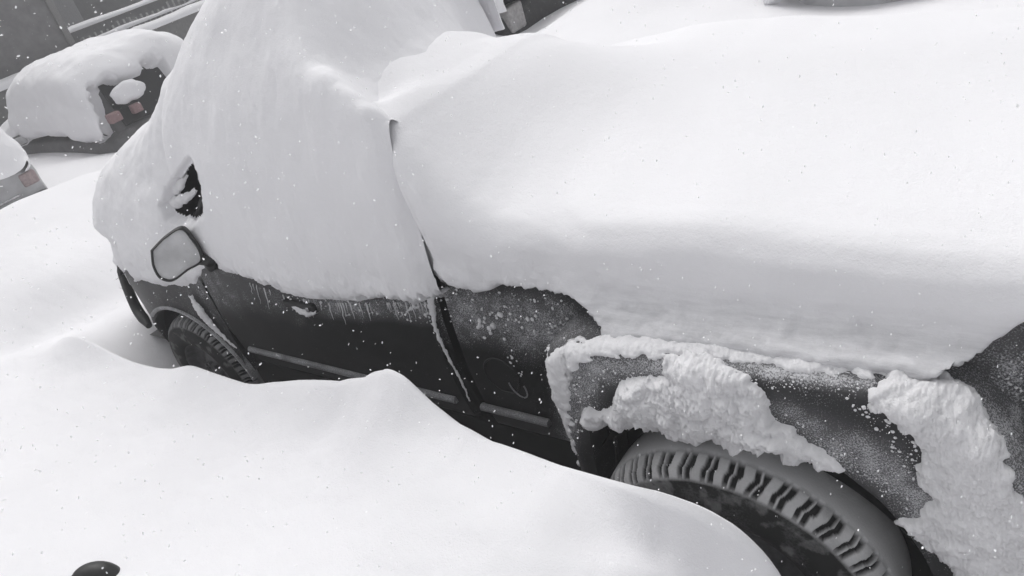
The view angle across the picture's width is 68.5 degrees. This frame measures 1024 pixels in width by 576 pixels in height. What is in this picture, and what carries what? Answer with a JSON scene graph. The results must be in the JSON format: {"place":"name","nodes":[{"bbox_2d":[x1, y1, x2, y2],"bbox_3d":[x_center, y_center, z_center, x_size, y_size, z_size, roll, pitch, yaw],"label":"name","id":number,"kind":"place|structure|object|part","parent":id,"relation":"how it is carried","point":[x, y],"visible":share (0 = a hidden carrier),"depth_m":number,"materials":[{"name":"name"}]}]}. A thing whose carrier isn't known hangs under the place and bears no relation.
{"place":"outdoors","nodes":[
{"label":"outdoors","id":0,"kind":"place"},
{"bbox_2d":[0,0,1022,574],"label":"falling snow","id":1,"kind":"structure","parent":0,"point":[398,246],"depth_m":1.24,"materials":[{"name":"white snow"}]},
{"bbox_2d":[0,0,1023,575],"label":"snow ground","id":2,"kind":"structure","parent":0,"point":[198,518],"depth_m":2.63,"materials":[{"name":"white snow"}]},
{"bbox_2d":[0,162,47,209],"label":"parked car","id":3,"kind":"object","parent":2,"relation":"on","point":[20,184],"visible":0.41,"depth_m":8.30,"materials":[{"name":"silver metal"}]},
{"bbox_2d":[0,128,30,179],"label":"roof snow","id":4,"kind":"structure","parent":3,"relation":"on","point":[11,149],"depth_m":8.23,"materials":[{"name":"white snow"}]},
{"bbox_2d":[0,0,75,78],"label":"building","id":5,"kind":"structure","parent":2,"relation":"on","point":[25,30],"depth_m":16.58,"materials":[{"name":"grey"}]},
{"bbox_2d":[13,67,165,154],"bbox_3d":[-6.505,-2.610,11.917,4.470,1.726,2.320,7,38,36],"label":"parked car","id":6,"kind":"object","parent":2,"relation":"on","point":[129,120],"visible":0.17,"depth_m":10.45,"materials":[{"name":"grey paint"}]},
{"bbox_2d":[0,29,183,146],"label":"roof snow","id":7,"kind":"structure","parent":6,"relation":"on","point":[65,87],"depth_m":10.35,"materials":[{"name":"white snow"}]},
{"bbox_2d":[109,79,145,103],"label":"window snow","id":8,"kind":"structure","parent":6,"relation":"on","point":[128,88],"depth_m":10.13,"materials":[{"name":"white snow"}]},
{"bbox_3d":[-5.103,-2.790,10.568,0.345,0.560,1.260,7,38,36],"label":"rear window","id":9,"kind":"part","parent":6,"relation":"part of","materials":[{"name":"glass"}]},
{"bbox_2d":[72,561,119,575],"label":"mirror housing","id":10,"kind":"object","parent":2,"relation":"on","point":[93,568],"visible":0.94,"depth_m":2.29,"materials":[{"name":"black plastic"}]},
{"bbox_2d":[52,0,141,27],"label":"dark house","id":11,"kind":"structure","parent":2,"relation":"on","point":[71,12],"depth_m":22.16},
{"bbox_2d":[52,0,83,27],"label":"window","id":12,"kind":"structure","parent":11,"relation":"in","point":[68,11],"depth_m":21.80,"materials":[{"name":"grey glass"}]},
{"bbox_2d":[0,11,198,125],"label":"retaining wall","id":13,"kind":"structure","parent":2,"relation":"on","point":[180,27],"depth_m":18.25,"materials":[{"name":"grey concrete"}]},
{"bbox_2d":[0,0,205,91],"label":"snow","id":14,"kind":"structure","parent":13,"relation":"on","point":[182,12],"depth_m":18.05,"materials":[{"name":"white snow"}]},
{"bbox_2d":[70,0,200,42],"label":"garden wall","id":15,"kind":"structure","parent":2,"relation":"on","point":[86,32],"depth_m":19.23,"materials":[{"name":"grey"}]},
{"bbox_2d":[68,0,156,32],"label":"snow","id":16,"kind":"structure","parent":15,"relation":"on","point":[82,25],"depth_m":18.84,"materials":[{"name":"white snow"}]},
{"bbox_2d":[78,0,197,41],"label":"fence","id":17,"kind":"object","parent":2,"relation":"on","point":[147,14],"visible":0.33,"depth_m":18.60,"materials":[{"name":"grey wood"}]},
{"bbox_2d":[96,0,197,36],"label":"snow","id":18,"kind":"structure","parent":17,"relation":"on","point":[129,24],"depth_m":18.44,"materials":[{"name":"white snow"}]},
{"bbox_2d":[495,0,576,35],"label":"parked car","id":19,"kind":"object","parent":2,"relation":"on","point":[523,15],"visible":0.06,"depth_m":7.24,"materials":[{"name":"grey paint"}]},
{"bbox_2d":[495,0,506,12],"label":"roof snow","id":20,"kind":"structure","parent":19,"relation":"on","point":[501,7],"depth_m":6.85,"materials":[{"name":"white snow"}]},
{"bbox_2d":[117,164,1023,575],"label":"pickup truck","id":21,"kind":"object","parent":2,"relation":"on","point":[749,494],"visible":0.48,"depth_m":2.46,"materials":[{"name":"grey paint"}]},
{"bbox_2d":[92,70,204,288],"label":"hood snow","id":22,"kind":"structure","parent":21,"relation":"on","point":[117,191],"depth_m":3.85,"materials":[{"name":"white snow"}]},
{"bbox_2d":[172,173,187,195],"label":"pillar snow","id":23,"kind":"structure","parent":22,"relation":"attached to","point":[178,188],"depth_m":3.58,"materials":[{"name":"white snow"}]},
{"bbox_2d":[169,188,196,208],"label":"pillar snow","id":24,"kind":"structure","parent":22,"relation":"on","point":[178,201],"depth_m":3.61,"materials":[{"name":"white snow"}]},
{"bbox_3d":[-1.670,-0.427,3.856,1.080,0.580,0.136,7,38,36],"label":"side window","id":25,"kind":"part","parent":21,"relation":"part of","materials":[{"name":"black glass"}]},
{"bbox_2d":[188,294,236,348],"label":"snow","id":26,"kind":"structure","parent":21,"relation":"attached to","point":[201,313],"depth_m":4.01,"materials":[{"name":"white snow"}]},
{"bbox_2d":[292,306,316,316],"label":"snow","id":27,"kind":"structure","parent":21,"relation":"in","point":[303,312],"depth_m":3.36,"materials":[{"name":"white snow"}]},
{"bbox_2d":[162,0,504,304],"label":"snow","id":28,"kind":"structure","parent":21,"relation":"on","point":[326,226],"depth_m":2.84,"materials":[{"name":"white snow"}]},
{"bbox_3d":[-0.875,0.217,3.476,1.590,0.635,0.089,7,38,36],"label":"door","id":29,"kind":"part","parent":21,"relation":"part of","materials":[{"name":"grey paint"}]},
{"bbox_2d":[427,296,469,400],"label":"snow","id":30,"kind":"structure","parent":21,"relation":"attached to","point":[431,306],"depth_m":2.88,"materials":[{"name":"white snow"}]},
{"bbox_2d":[249,283,1023,517],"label":"stuck snow","id":31,"kind":"structure","parent":21,"relation":"attached to","point":[493,324],"depth_m":2.57,"materials":[{"name":"white snow"}]},
{"bbox_2d":[347,7,1023,379],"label":"snow","id":32,"kind":"structure","parent":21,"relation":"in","point":[693,201],"depth_m":2.23,"materials":[{"name":"white snow"}]},
{"bbox_2d":[579,349,844,473],"bbox_3d":[0.508,0.388,2.222,0.968,0.612,0.292,7,38,36],"label":"snow clump","id":33,"kind":"object","parent":21,"relation":"in","point":[726,406],"visible":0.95,"depth_m":1.97,"materials":[{"name":"white snow"}]},
{"bbox_2d":[545,335,886,465],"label":"ledge snow","id":34,"kind":"structure","parent":21,"relation":"on","point":[571,353],"depth_m":2.13,"materials":[{"name":"white snow"}]},
{"bbox_2d":[867,369,1023,575],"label":"snow column","id":35,"kind":"structure","parent":21,"relation":"on","point":[950,472],"depth_m":1.70,"materials":[{"name":"white snow"}]},
{"bbox_2d":[799,0,901,6],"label":"parked car","id":36,"kind":"object","parent":2,"relation":"on","point":[841,3],"depth_m":5.26,"materials":[{"name":"silver metal"}]},
{"bbox_2d":[763,0,780,4],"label":"roof snow","id":37,"kind":"structure","parent":36,"relation":"on","point":[765,2],"depth_m":5.55,"materials":[{"name":"white snow"}]}
]}

